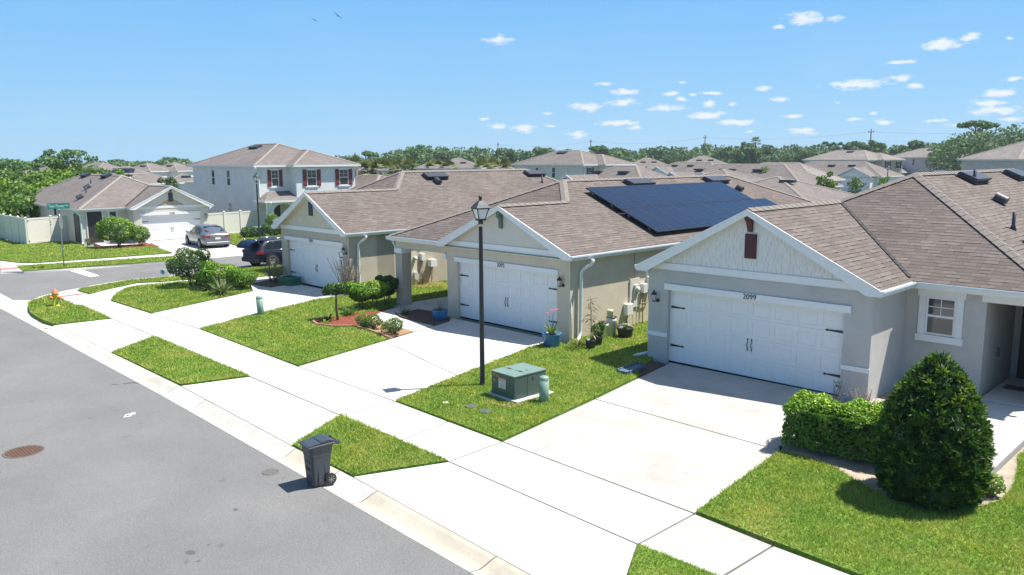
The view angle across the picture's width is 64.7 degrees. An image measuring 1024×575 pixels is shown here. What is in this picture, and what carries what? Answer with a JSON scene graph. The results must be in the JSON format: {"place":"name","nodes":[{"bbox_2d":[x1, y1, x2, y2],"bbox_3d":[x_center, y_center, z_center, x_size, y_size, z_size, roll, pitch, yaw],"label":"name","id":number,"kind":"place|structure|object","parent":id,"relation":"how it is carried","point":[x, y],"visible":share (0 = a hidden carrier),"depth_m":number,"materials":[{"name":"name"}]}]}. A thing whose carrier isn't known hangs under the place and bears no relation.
{"place":"outdoors","nodes":[
{"label":"outdoors","id":0,"kind":"place"},
{"bbox_2d":[0,240,171,262],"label":"lawn","id":1,"kind":"structure","parent":0,"point":[75,254],"depth_m":47.84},
{"bbox_2d":[0,213,28,243],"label":"vinyl fence","id":2,"kind":"object","parent":1,"relation":"on","point":[13,228],"visible":0.96,"depth_m":57.22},
{"bbox_2d":[27,217,51,243],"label":"vinyl gate","id":3,"kind":"structure","parent":2,"relation":"attached to","point":[39,229],"depth_m":55.93,"materials":[{"name":"white plastic"}]},
{"bbox_2d":[92,243,157,248],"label":"mulch","id":4,"kind":"object","parent":1,"relation":"on","point":[127,246],"visible":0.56,"depth_m":53.51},
{"bbox_2d":[94,215,136,246],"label":"shrub","id":5,"kind":"object","parent":4,"relation":"on","point":[105,230],"visible":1,"depth_m":52.45,"materials":[{"name":"green plant"}]},
{"bbox_2d":[0,254,173,271],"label":"sidewalk","id":6,"kind":"structure","parent":0,"point":[4,264],"depth_m":45.70,"materials":[{"name":"concrete"}]},
{"bbox_2d":[57,319,150,352],"bbox_3d":[-13.294,1.585,26.776,1.734,0.120,5.673,-9,12,-43],"label":"driveway apron","id":7,"kind":"object","parent":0,"point":[109,335],"visible":0.69,"depth_m":26.80,"materials":[{"name":"concrete"}]},
{"bbox_2d":[64,280,181,318],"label":"sidewalk","id":8,"kind":"structure","parent":0,"point":[102,302],"depth_m":32.41,"materials":[{"name":"concrete"}]},
{"bbox_2d":[0,257,282,299],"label":"side street","id":9,"kind":"structure","parent":0,"point":[27,286],"depth_m":40.18,"materials":[{"name":"asphalt"}]},
{"bbox_2d":[236,235,282,265],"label":"parked car","id":10,"kind":"object","parent":9,"relation":"on","point":[259,251],"visible":0.52,"depth_m":43.48,"materials":[{"name":"blue paint"}]},
{"bbox_2d":[113,314,197,335],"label":"sidewalk","id":11,"kind":"structure","parent":0,"point":[153,324],"depth_m":28.19,"materials":[{"name":"concrete"}]},
{"bbox_2d":[112,338,248,385],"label":"lawn","id":12,"kind":"structure","parent":0,"point":[199,381],"depth_m":22.09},
{"bbox_2d":[112,283,251,313],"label":"lawn","id":13,"kind":"structure","parent":0,"point":[144,310],"depth_m":32.61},
{"bbox_2d":[165,247,212,285],"bbox_3d":[-14.599,-0.901,36.389,2.175,1.830,2.058,9,13,44],"label":"shrub","id":14,"kind":"object","parent":13,"relation":"on","point":[179,262],"visible":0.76,"depth_m":35.90,"materials":[{"name":"green plant"}]},
{"bbox_2d":[191,260,247,285],"bbox_3d":[-12.947,-0.600,35.955,2.187,1.363,2.337,9,13,44],"label":"shrub","id":15,"kind":"object","parent":13,"relation":"on","point":[201,276],"visible":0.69,"depth_m":35.32,"materials":[{"name":"green plant"}]},
{"bbox_2d":[225,268,257,288],"bbox_3d":[-11.905,-0.378,35.593,1.440,1.024,1.444,9,13,44],"label":"shrub","id":16,"kind":"object","parent":13,"relation":"on","point":[252,276],"visible":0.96,"depth_m":35.26,"materials":[{"name":"green plant"}]},
{"bbox_2d":[144,239,243,257],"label":"driveway","id":17,"kind":"structure","parent":0,"point":[173,246],"depth_m":52.51,"materials":[{"name":"concrete"}]},
{"bbox_2d":[185,224,230,247],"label":"parked car","id":18,"kind":"object","parent":17,"relation":"on","point":[202,236],"visible":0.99,"depth_m":52.83,"materials":[{"name":"grey paint"}]},
{"bbox_2d":[158,329,296,376],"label":"sidewalk","id":19,"kind":"structure","parent":0,"point":[249,361],"depth_m":24.04,"materials":[{"name":"concrete"}]},
{"bbox_2d":[0,309,473,574],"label":"road","id":20,"kind":"structure","parent":0,"point":[157,484],"depth_m":14.00,"materials":[{"name":"asphalt"}]},
{"bbox_2d":[2,445,44,458],"bbox_3d":[-9.792,3.301,16.200,0.740,0.045,0.740,9,13,44],"label":"manhole cover","id":21,"kind":"object","parent":20,"relation":"on","point":[23,451],"visible":1,"depth_m":16.18,"materials":[{"name":"brown metal"}]},
{"bbox_2d":[0,293,51,328],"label":"valley gutter","id":22,"kind":"object","parent":20,"relation":"on","point":[19,309],"visible":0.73,"depth_m":31.51,"materials":[{"name":"concrete"}]},
{"bbox_2d":[0,162,489,571],"bbox_3d":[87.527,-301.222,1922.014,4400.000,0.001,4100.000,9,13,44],"label":"ground","id":23,"kind":"structure","parent":0,"point":[201,402],"depth_m":20.76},
{"bbox_2d":[0,191,43,217],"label":"leafy tree","id":24,"kind":"object","parent":23,"relation":"on","point":[19,205],"visible":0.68,"depth_m":61.77,"materials":[{"name":"green plant"}]},
{"bbox_2d":[0,168,44,186],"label":"leafy tree","id":25,"kind":"object","parent":23,"relation":"on","point":[20,174],"visible":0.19,"depth_m":78.94,"materials":[{"name":"green plant"}]},
{"bbox_2d":[8,181,41,204],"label":"leafy tree","id":26,"kind":"object","parent":23,"relation":"on","point":[24,189],"visible":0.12,"depth_m":66.16,"materials":[{"name":"green plant"}]},
{"bbox_2d":[49,215,68,241],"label":"vinyl fence","id":27,"kind":"object","parent":23,"relation":"on","point":[55,230],"visible":0.34,"depth_m":57.14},
{"bbox_2d":[33,149,98,176],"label":"feathery tree","id":28,"kind":"object","parent":23,"relation":"on","point":[60,157],"visible":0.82,"depth_m":86.30,"materials":[{"name":"green plant"}]},
{"bbox_2d":[25,173,213,245],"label":"corner house","id":29,"kind":"structure","parent":23,"relation":"on","point":[165,212],"depth_m":57.92,"materials":[{"name":"beige paint"}]},
{"bbox_2d":[84,211,104,242],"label":"screen door","id":30,"kind":"structure","parent":29,"relation":"in","point":[92,217],"depth_m":55.54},
{"bbox_2d":[142,213,200,241],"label":"garage door","id":31,"kind":"structure","parent":29,"relation":"in","point":[172,226],"depth_m":58.13,"materials":[{"name":"white metal"}]},
{"bbox_2d":[0,256,242,273],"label":"kerb","id":32,"kind":"structure","parent":23,"relation":"on","point":[68,269],"depth_m":43.69,"materials":[{"name":"concrete"}]},
{"bbox_2d":[134,163,168,176],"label":"house","id":33,"kind":"structure","parent":23,"relation":"on","point":[159,170],"depth_m":166.45,"materials":[{"name":"brown paint"}]},
{"bbox_2d":[125,173,184,187],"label":"house","id":34,"kind":"structure","parent":23,"relation":"on","point":[149,178],"depth_m":106.38,"materials":[{"name":"grey paint"}]},
{"bbox_2d":[40,325,295,459],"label":"kerb","id":35,"kind":"structure","parent":23,"relation":"on","point":[269,445],"depth_m":19.12,"materials":[{"name":"concrete"}]},
{"bbox_2d":[163,162,192,176],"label":"house","id":36,"kind":"structure","parent":23,"relation":"on","point":[174,168],"depth_m":170.80,"materials":[{"name":"brown paint"}]},
{"bbox_2d":[168,173,194,195],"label":"house","id":37,"kind":"structure","parent":23,"relation":"on","point":[187,186],"depth_m":116.67,"materials":[{"name":"grey paint"}]},
{"bbox_2d":[161,386,376,503],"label":"kerb","id":38,"kind":"structure","parent":23,"relation":"on","point":[348,488],"depth_m":14.45,"materials":[{"name":"concrete"}]},
{"bbox_2d":[187,143,360,230],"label":"two storey house","id":39,"kind":"structure","parent":23,"relation":"on","point":[288,175],"depth_m":66.24,"materials":[{"name":"grey paint"}]},
{"bbox_2d":[267,168,282,187],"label":"window","id":40,"kind":"structure","parent":39,"relation":"in","point":[277,179],"depth_m":64.60,"materials":[{"name":"clear glass"}]},
{"bbox_2d":[303,168,320,186],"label":"window","id":41,"kind":"structure","parent":39,"relation":"in","point":[309,174],"depth_m":65.52,"materials":[{"name":"white glass"}]},
{"bbox_2d":[335,168,352,185],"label":"window","id":42,"kind":"structure","parent":39,"relation":"in","point":[341,174],"depth_m":67.53,"materials":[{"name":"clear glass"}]},
{"bbox_2d":[276,449,528,574],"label":"kerb","id":43,"kind":"structure","parent":23,"relation":"on","point":[463,553],"depth_m":12.52,"materials":[{"name":"beige concrete"}]},
{"bbox_2d":[298,434,339,486],"bbox_3d":[-3.441,3.095,14.488,0.610,0.840,0.473,-7,11,-37],"label":"wheelie bin","id":44,"kind":"object","parent":43,"relation":"on","point":[317,449],"visible":1,"depth_m":14.33,"materials":[{"name":"plastic"}]},
{"bbox_2d":[271,168,558,288],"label":"garage house","id":45,"kind":"structure","parent":23,"relation":"on","point":[318,229],"depth_m":36.86,"materials":[{"name":"brown"}]},
{"bbox_2d":[289,240,342,288],"bbox_3d":[-8.760,-1.056,36.268,0.101,2.100,4.720,-9,13,-44],"label":"garage door","id":46,"kind":"structure","parent":45,"relation":"in","point":[309,261],"depth_m":36.38,"materials":[{"name":"white metal"}]},
{"bbox_2d":[402,144,439,170],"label":"oak tree","id":47,"kind":"object","parent":23,"relation":"on","point":[416,153],"visible":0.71,"depth_m":230.48,"materials":[{"name":"green plant"}]},
{"bbox_2d":[430,158,485,169],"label":"house","id":48,"kind":"structure","parent":23,"relation":"on","point":[464,164],"depth_m":169.30,"materials":[{"name":"beige paint"}]},
{"bbox_2d":[0,133,1016,170],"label":"woods","id":49,"kind":"object","parent":23,"relation":"on","point":[668,156],"visible":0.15,"depth_m":247.82,"materials":[{"name":"green plant"}]},
{"bbox_2d":[511,150,636,179],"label":"two storey house","id":50,"kind":"structure","parent":23,"relation":"on","point":[557,164],"depth_m":103.76,"materials":[{"name":"beige paint"}]},
{"bbox_2d":[385,174,813,343],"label":"garage house","id":51,"kind":"structure","parent":23,"relation":"on","point":[568,248],"depth_m":27.89,"materials":[{"name":"brown"}]},
{"bbox_2d":[460,262,556,334],"bbox_3d":[-0.176,0.291,27.382,0.101,2.150,4.860,-9,13,-43],"label":"garage door","id":52,"kind":"structure","parent":51,"relation":"in","point":[515,299],"depth_m":27.25,"materials":[{"name":"white metal"}]},
{"bbox_2d":[558,165,664,180],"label":"house","id":53,"kind":"structure","parent":23,"relation":"on","point":[620,171],"depth_m":82.85,"materials":[{"name":"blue paint"}]},
{"bbox_2d":[651,162,715,174],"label":"house","id":54,"kind":"structure","parent":23,"relation":"on","point":[680,167],"depth_m":151.02,"materials":[{"name":"blue paint"}]},
{"bbox_2d":[665,164,737,175],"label":"house","id":55,"kind":"structure","parent":23,"relation":"on","point":[713,167],"depth_m":96.67,"materials":[{"name":"blue paint"}]},
{"bbox_2d":[702,169,762,181],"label":"house","id":56,"kind":"structure","parent":23,"relation":"on","point":[750,178],"depth_m":81.52,"materials":[{"name":"beige paint"}]},
{"bbox_2d":[729,141,763,163],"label":"oak tree","id":57,"kind":"object","parent":23,"relation":"on","point":[746,153],"visible":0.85,"depth_m":220.67,"materials":[{"name":"green plant"}]},
{"bbox_2d":[698,164,843,189],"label":"house","id":58,"kind":"structure","parent":23,"relation":"on","point":[787,171],"depth_m":90.62,"materials":[{"name":"beige paint"}]},
{"bbox_2d":[779,144,823,163],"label":"oak tree","id":59,"kind":"object","parent":23,"relation":"on","point":[800,155],"visible":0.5,"depth_m":210.93,"materials":[{"name":"green plant"}]},
{"bbox_2d":[760,162,845,189],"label":"house","id":60,"kind":"structure","parent":23,"relation":"on","point":[809,169],"depth_m":115.46,"materials":[{"name":"beige paint"}]},
{"bbox_2d":[753,176,853,201],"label":"house","id":61,"kind":"structure","parent":23,"relation":"on","point":[810,191],"depth_m":62.24,"materials":[{"name":"beige paint"}]},
{"bbox_2d":[633,168,1023,400],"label":"garage house","id":62,"kind":"structure","parent":23,"relation":"on","point":[879,290],"depth_m":20.20,"materials":[{"name":"brown"}]},
{"bbox_2d":[669,290,843,395],"bbox_3d":[6.144,1.283,20.866,0.101,2.180,4.900,-9,13,-44],"label":"garage door","id":63,"kind":"structure","parent":62,"relation":"in","point":[798,347],"depth_m":20.70,"materials":[{"name":"white metal"}]},
{"bbox_2d":[914,289,966,345],"bbox_3d":[10.238,0.690,19.310,0.090,1.280,1.060,-9,13,-44],"label":"window","id":64,"kind":"structure","parent":62,"relation":"in","point":[940,313],"depth_m":19.30,"materials":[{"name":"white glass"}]},
{"bbox_2d":[1016,307,1023,378],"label":"front door","id":65,"kind":"structure","parent":62,"relation":"in","point":[1020,366],"depth_m":20.38,"materials":[{"name":"black metal"}]},
{"bbox_2d":[802,150,905,173],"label":"two storey house","id":66,"kind":"structure","parent":23,"relation":"on","point":[883,160],"depth_m":153.24,"materials":[{"name":"beige paint"}]},
{"bbox_2d":[805,161,903,192],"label":"house","id":67,"kind":"structure","parent":23,"relation":"on","point":[870,174],"depth_m":134.21,"materials":[{"name":"brown paint"}]},
{"bbox_2d":[893,148,968,174],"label":"two storey house","id":68,"kind":"structure","parent":23,"relation":"on","point":[913,162],"depth_m":167.22,"materials":[{"name":"white paint"}]},
{"bbox_2d":[923,130,1003,170],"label":"oak tree","id":69,"kind":"object","parent":23,"relation":"on","point":[951,162],"visible":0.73,"depth_m":146.65,"materials":[{"name":"green plant"}]},
{"bbox_2d":[956,120,1000,153],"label":"umbrella pine","id":70,"kind":"object","parent":23,"relation":"on","point":[983,124],"visible":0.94,"depth_m":154.12,"materials":[{"name":"green plant"}]},
{"bbox_2d":[956,141,1023,170],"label":"two storey house","id":71,"kind":"structure","parent":23,"relation":"on","point":[1008,156],"depth_m":100.21,"materials":[{"name":"brown paint"}]},
{"bbox_2d":[959,122,1023,153],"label":"oak tree","id":72,"kind":"object","parent":23,"relation":"on","point":[1009,136],"visible":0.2,"depth_m":159.29,"materials":[{"name":"green plant"}]},
{"bbox_2d":[152,285,341,328],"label":"driveway","id":73,"kind":"structure","parent":0,"point":[207,313],"depth_m":31.97,"materials":[{"name":"concrete"}]},
{"bbox_2d":[181,377,337,446],"bbox_3d":[-5.781,2.798,18.932,1.696,0.120,5.902,-8,12,-42],"label":"driveway apron","id":74,"kind":"object","parent":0,"point":[285,417],"visible":0.75,"depth_m":18.75,"materials":[{"name":"concrete"}]},
{"bbox_2d":[251,367,393,414],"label":"sidewalk","id":75,"kind":"structure","parent":0,"point":[331,395],"depth_m":20.02,"materials":[{"name":"concrete"}]},
{"bbox_2d":[200,282,447,366],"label":"lawn","id":76,"kind":"structure","parent":0,"point":[328,356],"depth_m":25.52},
{"bbox_2d":[327,252,361,295],"bbox_3d":[-6.965,-0.601,33.889,1.567,1.907,1.135,-4,10,-22],"label":"bare bush","id":77,"kind":"object","parent":76,"relation":"on","point":[342,274],"visible":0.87,"depth_m":33.93,"materials":[{"name":"grey plant"}]},
{"bbox_2d":[345,281,373,307],"bbox_3d":[-5.747,0.302,30.693,1.158,1.152,1.122,9,13,44],"label":"tree form bush","id":78,"kind":"object","parent":76,"relation":"on","point":[357,291],"visible":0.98,"depth_m":30.46,"materials":[{"name":"green plant"}]},
{"bbox_2d":[366,279,390,305],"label":"tree form bush","id":79,"kind":"object","parent":76,"relation":"on","point":[380,290],"visible":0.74,"depth_m":30.83,"materials":[{"name":"green plant"}]},
{"bbox_2d":[375,275,398,303],"bbox_3d":[-4.958,0.099,31.617,0.974,1.252,1.020,9,13,44],"label":"tree form bush","id":80,"kind":"object","parent":76,"relation":"on","point":[392,281],"visible":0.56,"depth_m":31.40,"materials":[{"name":"green plant"}]},
{"bbox_2d":[0,231,1023,574],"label":"grass","id":81,"kind":"structure","parent":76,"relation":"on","point":[168,295],"depth_m":18.11,"materials":[{"name":"plant"}]},
{"bbox_2d":[292,415,447,477],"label":"lawn","id":82,"kind":"structure","parent":0,"point":[382,469],"depth_m":15.23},
{"bbox_2d":[299,341,455,401],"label":"driveway","id":83,"kind":"structure","parent":0,"point":[384,369],"depth_m":21.89,"materials":[{"name":"concrete"}]},
{"bbox_2d":[345,402,446,439],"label":"sidewalk","id":84,"kind":"structure","parent":0,"point":[402,422],"depth_m":17.77,"materials":[{"name":"concrete"}]},
{"bbox_2d":[372,307,432,331],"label":"path","id":85,"kind":"structure","parent":0,"point":[413,326],"depth_m":28.68,"materials":[{"name":"concrete"}]},
{"bbox_2d":[394,296,447,316],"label":"path","id":86,"kind":"structure","parent":0,"point":[429,304],"depth_m":31.74,"materials":[{"name":"concrete"}]},
{"bbox_2d":[403,422,500,461],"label":"sidewalk","id":87,"kind":"structure","parent":0,"point":[449,441],"depth_m":16.38,"materials":[{"name":"concrete"}]},
{"bbox_2d":[385,318,542,375],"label":"driveway","id":88,"kind":"structure","parent":0,"point":[452,345],"depth_m":25.03,"materials":[{"name":"concrete"}]},
{"bbox_2d":[354,462,636,574],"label":"driveway apron","id":89,"kind":"object","parent":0,"point":[526,534],"visible":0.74,"depth_m":12.71,"materials":[{"name":"concrete"}]},
{"bbox_2d":[0,0,1023,161],"label":"sky","id":90,"kind":"structure","parent":0,"point":[127,80],"materials":[{"name":"blue"}]},
{"bbox_2d":[396,322,652,441],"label":"lawn","id":91,"kind":"structure","parent":0,"point":[598,395],"depth_m":19.06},
{"bbox_2d":[470,196,489,384],"bbox_3d":[-0.758,0.175,20.006,0.370,4.870,0.370,-5,10,-27],"label":"street lamp","id":92,"kind":"object","parent":91,"relation":"on","point":[480,208],"visible":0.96,"depth_m":19.90,"materials":[{"name":"black metal"}]},
{"bbox_2d":[488,362,553,402],"bbox_3d":[0.219,2.332,19.492,1.240,0.762,1.042,-8,12,-41],"label":"transformer box","id":93,"kind":"object","parent":91,"relation":"on","point":[518,382],"visible":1,"depth_m":19.17,"materials":[{"name":"metal"}]},
{"bbox_2d":[542,309,561,346],"bbox_3d":[1.194,1.221,24.399,0.708,1.140,0.940,-2,9,-11],"label":"blue pot","id":94,"kind":"object","parent":91,"relation":"on","point":[551,336],"visible":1,"depth_m":24.33,"materials":[{"name":"ceramic"}]},
{"bbox_2d":[450,442,692,548],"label":"sidewalk","id":95,"kind":"structure","parent":0,"point":[626,514],"depth_m":13.81,"materials":[{"name":"concrete"}]},
{"bbox_2d":[503,399,777,514],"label":"driveway","id":96,"kind":"structure","parent":0,"point":[687,468],"depth_m":15.75,"materials":[{"name":"concrete"}]},
{"bbox_2d":[628,543,715,574],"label":"lawn","id":97,"kind":"structure","parent":0,"point":[661,557],"depth_m":11.29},
{"bbox_2d":[641,515,770,574],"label":"sidewalk","id":98,"kind":"structure","parent":0,"point":[711,546],"depth_m":11.93,"materials":[{"name":"concrete"}]},
{"bbox_2d":[596,362,843,450],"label":"driveway","id":99,"kind":"structure","parent":0,"point":[741,408],"depth_m":19.05,"materials":[{"name":"concrete"}]},
{"bbox_2d":[728,547,848,574],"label":"sidewalk","id":100,"kind":"structure","parent":0,"point":[774,561],"depth_m":11.30,"materials":[{"name":"concrete"}]},
{"bbox_2d":[696,452,1023,574],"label":"lawn","id":101,"kind":"structure","parent":0,"point":[805,553],"depth_m":12.29,"materials":[{"name":"plant"}]},
{"bbox_2d":[781,390,1023,510],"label":"soil","id":102,"kind":"structure","parent":0,"point":[862,470],"depth_m":14.90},
{"bbox_2d":[779,389,885,462],"bbox_3d":[6.819,2.697,15.182,3.380,1.138,1.209,6,11,36],"label":"clipped hedge","id":103,"kind":"object","parent":102,"relation":"on","point":[825,419],"visible":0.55,"depth_m":15.28,"materials":[{"name":"green plant"}]},
{"bbox_2d":[870,350,997,511],"bbox_3d":[6.964,2.291,13.344,1.891,2.612,1.900,9,13,44],"label":"conical shrub","id":104,"kind":"object","parent":102,"relation":"on","point":[933,432],"visible":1,"depth_m":12.86,"materials":[{"name":"green plant"}]},
{"bbox_2d":[986,472,1005,497],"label":"shrub","id":105,"kind":"object","parent":102,"relation":"on","point":[994,489],"visible":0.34,"depth_m":13.46,"materials":[{"name":"green plant"}]},
{"bbox_2d":[982,401,1023,473],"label":"path","id":106,"kind":"structure","parent":0,"point":[1008,429],"depth_m":16.68,"materials":[{"name":"concrete"}]},
{"bbox_2d":[982,376,1023,408],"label":"porch floor","id":107,"kind":"structure","parent":0,"point":[999,394],"depth_m":18.99,"materials":[{"name":"concrete"}]},
{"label":"ground","id":108,"kind":"structure","parent":0,"visible":0},
{"bbox_2d":[316,306,397,324],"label":"mulch","id":109,"kind":"object","parent":108,"relation":"on","point":[347,320],"visible":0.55,"depth_m":28.84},
{"bbox_2d":[321,282,345,319],"bbox_3d":[-6.283,0.489,28.701,0.969,1.414,0.816,1,9,9],"label":"tree","id":110,"kind":"object","parent":109,"relation":"on","point":[328,289],"visible":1,"depth_m":28.44,"materials":[{"name":"green plant"}]},
{"bbox_2d":[358,318,412,338],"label":"mulch","id":111,"kind":"object","parent":108,"relation":"on","point":[403,331],"visible":0.19,"depth_m":26.75,"materials":[{"name":"beige wood"}]},
{"bbox_2d":[380,317,402,333],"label":"round bush","id":112,"kind":"object","parent":111,"relation":"on","point":[395,327],"visible":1,"depth_m":26.14,"materials":[{"name":"green plant"}]},
{"bbox_2d":[395,309,450,325],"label":"mulch","id":113,"kind":"object","parent":108,"relation":"on","point":[423,315],"visible":0.61,"depth_m":29.32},
{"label":"lawn","id":114,"kind":"structure","parent":0,"visible":0},
{"bbox_2d":[208,209,257,233],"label":"vinyl fence","id":115,"kind":"object","parent":114,"relation":"on","point":[232,222],"visible":0.58,"depth_m":62.44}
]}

